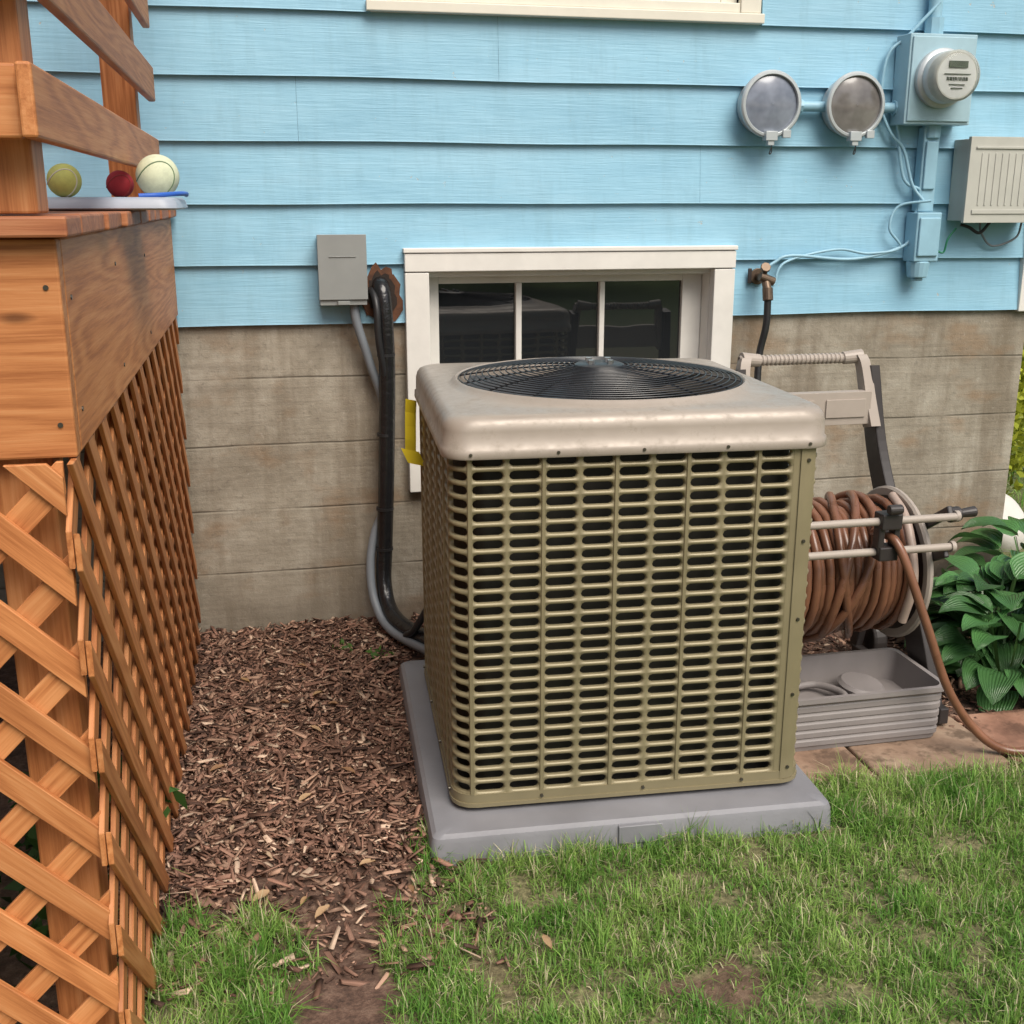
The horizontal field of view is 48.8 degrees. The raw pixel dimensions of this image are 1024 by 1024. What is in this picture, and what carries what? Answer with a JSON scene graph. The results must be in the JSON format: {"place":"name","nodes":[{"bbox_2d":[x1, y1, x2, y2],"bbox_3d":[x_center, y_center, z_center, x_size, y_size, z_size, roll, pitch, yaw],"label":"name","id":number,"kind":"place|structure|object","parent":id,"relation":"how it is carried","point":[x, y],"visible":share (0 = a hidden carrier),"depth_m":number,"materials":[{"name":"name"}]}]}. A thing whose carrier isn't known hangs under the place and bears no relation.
{"place":"outdoors","nodes":[
{"label":"outdoors","id":0,"kind":"place"},
{"bbox_2d":[0,399,1023,1023],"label":"ground","id":1,"kind":"structure","parent":0,"point":[360,1005],"depth_m":2.40,"materials":[{"name":"soil"}]},
{"bbox_2d":[0,736,187,986],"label":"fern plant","id":2,"kind":"object","parent":1,"relation":"on","point":[30,835],"visible":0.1,"depth_m":2.42,"materials":[{"name":"green plant"}]},
{"bbox_2d":[0,0,200,1023],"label":"wooden deck","id":3,"kind":"structure","parent":1,"relation":"on","point":[89,332],"depth_m":1.87,"materials":[{"name":"brown wood"}]},
{"bbox_2d":[47,197,187,209],"bbox_3d":[-0.897,-0.682,2.497,0.330,0.027,0.400,-3,16,-12],"label":"plastic tray","id":4,"kind":"object","parent":3,"relation":"on","point":[115,203],"visible":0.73,"depth_m":2.32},
{"bbox_2d":[46,163,81,196],"bbox_3d":[-0.920,-0.681,2.323,0.071,0.068,0.071,47,8,16],"label":"tennis ball","id":5,"kind":"object","parent":4,"relation":"on","point":[63,179],"visible":0.98,"depth_m":2.30,"materials":[{"name":"yellow fabric"}]},
{"bbox_2d":[106,170,133,196],"bbox_3d":[-0.909,-0.760,2.622,0.065,0.062,0.065,47,8,16],"label":"red ball","id":6,"kind":"object","parent":4,"relation":"on","point":[119,183],"visible":0.92,"depth_m":2.60,"materials":[{"name":"red rubber"}]},
{"bbox_2d":[136,154,179,192],"bbox_3d":[-0.809,-0.766,2.579,0.099,0.096,0.099,47,8,16],"label":"softball","id":7,"kind":"object","parent":4,"relation":"on","point":[156,173],"visible":0.87,"depth_m":2.54,"materials":[{"name":"white leather"}]},
{"bbox_2d":[138,191,188,196],"bbox_3d":[-0.753,-0.709,2.527,0.062,0.015,0.252,2,16,7],"label":"blue strap","id":8,"kind":"object","parent":4,"relation":"on","point":[171,194],"visible":0.89,"depth_m":2.44,"materials":[{"name":"plastic"}]},
{"bbox_2d":[0,310,1023,641],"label":"foundation","id":9,"kind":"object","parent":1,"relation":"on","point":[282,440],"visible":0.15,"depth_m":4.13,"materials":[{"name":"concrete"}]},
{"bbox_2d":[27,0,1023,326],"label":"front siding","id":10,"kind":"object","parent":9,"relation":"on","point":[425,130],"visible":0.73,"depth_m":3.89,"materials":[{"name":"blue wood"}]},
{"bbox_2d":[316,234,367,305],"bbox_3d":[-0.575,-0.819,3.817,0.162,0.232,0.099,-3,16,-12],"label":"disconnect box","id":11,"kind":"object","parent":10,"relation":"attached to","point":[342,268],"visible":1,"depth_m":3.77,"materials":[{"name":"grey paint"}]},
{"bbox_2d":[365,0,764,24],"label":"window frame","id":12,"kind":"object","parent":10,"relation":"attached to","point":[744,12],"visible":1,"depth_m":3.81,"materials":[{"name":"beige paint"}]},
{"bbox_2d":[747,262,775,380],"bbox_3d":[0.956,-0.367,3.904,0.082,0.937,0.862,-2,15,-6],"label":"hose bib","id":13,"kind":"object","parent":10,"relation":"attached to","point":[758,276],"visible":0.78,"depth_m":4.11,"materials":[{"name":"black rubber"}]},
{"bbox_2d":[737,70,801,154],"bbox_3d":[0.904,-1.408,3.990,0.227,0.282,0.092,-3,16,-12],"label":"round meter socket","id":14,"kind":"object","parent":10,"relation":"attached to","point":[769,103],"visible":1,"depth_m":3.95,"materials":[{"name":"metal"}]},
{"bbox_2d":[822,71,884,154],"bbox_3d":[1.219,-1.428,4.055,0.227,0.282,0.092,-3,16,-12],"label":"round meter socket","id":15,"kind":"object","parent":10,"relation":"attached to","point":[853,113],"visible":0.99,"depth_m":4.02,"materials":[{"name":"metal"}]},
{"bbox_2d":[770,0,979,286],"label":"electric meter","id":16,"kind":"object","parent":10,"relation":"attached to","point":[936,76],"visible":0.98,"depth_m":4.06,"materials":[{"name":"blue paint"}]},
{"bbox_2d":[947,136,1023,246],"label":"utility box","id":17,"kind":"object","parent":10,"relation":"attached to","point":[987,182],"visible":1,"depth_m":4.17,"materials":[{"name":"beige plastic"}]},
{"bbox_2d":[1015,254,1023,310],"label":"corner boards","id":18,"kind":"object","parent":10,"relation":"attached to","point":[1020,305],"visible":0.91,"depth_m":4.42,"materials":[{"name":"white paint"}]},
{"bbox_2d":[402,245,737,491],"bbox_3d":[0.204,-0.546,4.197,1.222,0.863,0.213,-3,16,-12],"label":"basement window frame","id":19,"kind":"object","parent":9,"relation":"attached to","point":[705,274],"visible":0.59,"depth_m":4.06,"materials":[{"name":"white wood"}]},
{"bbox_2d":[438,280,680,362],"bbox_3d":[0.184,-0.590,4.225,0.923,0.533,0.004,-3,16,-12],"label":"basement window glass","id":20,"kind":"object","parent":19,"relation":"in","point":[559,319],"visible":0.64,"depth_m":4.19,"materials":[{"name":"black glass"}]},
{"bbox_2d":[49,576,1023,1013],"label":"wood mulch","id":21,"kind":"object","parent":1,"relation":"on","point":[313,758],"visible":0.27,"depth_m":3.03,"materials":[{"name":"brown wood"}]},
{"bbox_2d":[331,638,394,659],"bbox_3d":[-0.530,0.478,3.904,0.265,0.059,0.101,8,17,25],"label":"weed plant","id":22,"kind":"object","parent":21,"relation":"on","point":[368,651],"visible":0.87,"depth_m":3.90,"materials":[{"name":"green plant"}]},
{"bbox_2d":[210,663,551,949],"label":"fallen leaves","id":23,"kind":"object","parent":21,"relation":"on","point":[545,938],"visible":1,"depth_m":2.65,"materials":[{"name":"brown plant"}]},
{"bbox_2d":[350,263,424,654],"bbox_3d":[-0.319,-0.175,3.820,0.191,1.284,0.685,-10,19,-33],"label":"refrigerant line","id":24,"kind":"object","parent":21,"relation":"on","point":[383,307],"visible":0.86,"depth_m":3.95,"materials":[{"name":"black rubber"}]},
{"bbox_2d":[399,660,829,866],"bbox_3d":[0.217,0.648,3.273,1.016,0.093,1.104,-3,16,-9],"label":"equipment pad","id":25,"kind":"object","parent":21,"relation":"on","point":[454,829],"visible":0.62,"depth_m":2.79,"materials":[{"name":"grey concrete"}]},
{"bbox_2d":[401,356,825,807],"bbox_3d":[0.207,0.104,3.119,0.972,1.053,0.926,-2,16,-9],"label":"air conditioner","id":26,"kind":"object","parent":25,"relation":"on","point":[614,596],"visible":1,"depth_m":2.73,"materials":[{"name":"beige metal"}]},
{"bbox_2d":[904,552,1023,683],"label":"hosta plant","id":27,"kind":"object","parent":21,"relation":"on","point":[969,575],"visible":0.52,"depth_m":3.77,"materials":[{"name":"green plant"}]},
{"bbox_2d":[927,588,1023,711],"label":"hosta plant","id":28,"kind":"object","parent":21,"relation":"on","point":[994,692],"visible":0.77,"depth_m":3.56,"materials":[{"name":"green plant"}]},
{"bbox_2d":[942,516,1023,615],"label":"hosta plant","id":29,"kind":"object","parent":21,"relation":"on","point":[987,539],"visible":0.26,"depth_m":4.45,"materials":[{"name":"green plant"}]},
{"bbox_2d":[1013,583,1023,591],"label":"hosta plant","id":30,"kind":"object","parent":21,"relation":"on","point":[1019,587],"visible":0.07,"depth_m":3.96,"materials":[{"name":"green plant"}]},
{"bbox_2d":[735,349,1023,755],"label":"hose reel cart","id":31,"kind":"object","parent":1,"relation":"on","point":[874,553],"visible":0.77,"depth_m":3.26,"materials":[{"name":"grey plastic"}]},
{"bbox_2d":[794,709,1023,784],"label":"paving stones","id":32,"kind":"object","parent":1,"relation":"on","point":[1006,728],"visible":0.27,"depth_m":3.20,"materials":[{"name":"beige stone"}]},
{"bbox_2d":[999,494,1023,551],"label":"garden stone","id":33,"kind":"object","parent":1,"relation":"on","point":[1012,508],"visible":0.18,"depth_m":5.06,"materials":[{"name":"white stone"}]},
{"bbox_2d":[1006,345,1023,496],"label":"flowering shrub","id":34,"kind":"object","parent":1,"relation":"on","point":[1017,459],"visible":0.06,"depth_m":5.25,"materials":[{"name":"green plant"}]},
{"bbox_2d":[1013,382,1023,471],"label":"flowering shrub","id":35,"kind":"object","parent":1,"relation":"on","point":[1022,427],"depth_m":6.46,"materials":[{"name":"green plant"}]},
{"bbox_2d":[117,423,1023,1023],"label":"grass lawn","id":36,"kind":"structure","parent":0,"point":[997,791],"depth_m":2.43,"materials":[{"name":"green plant"}]}
]}

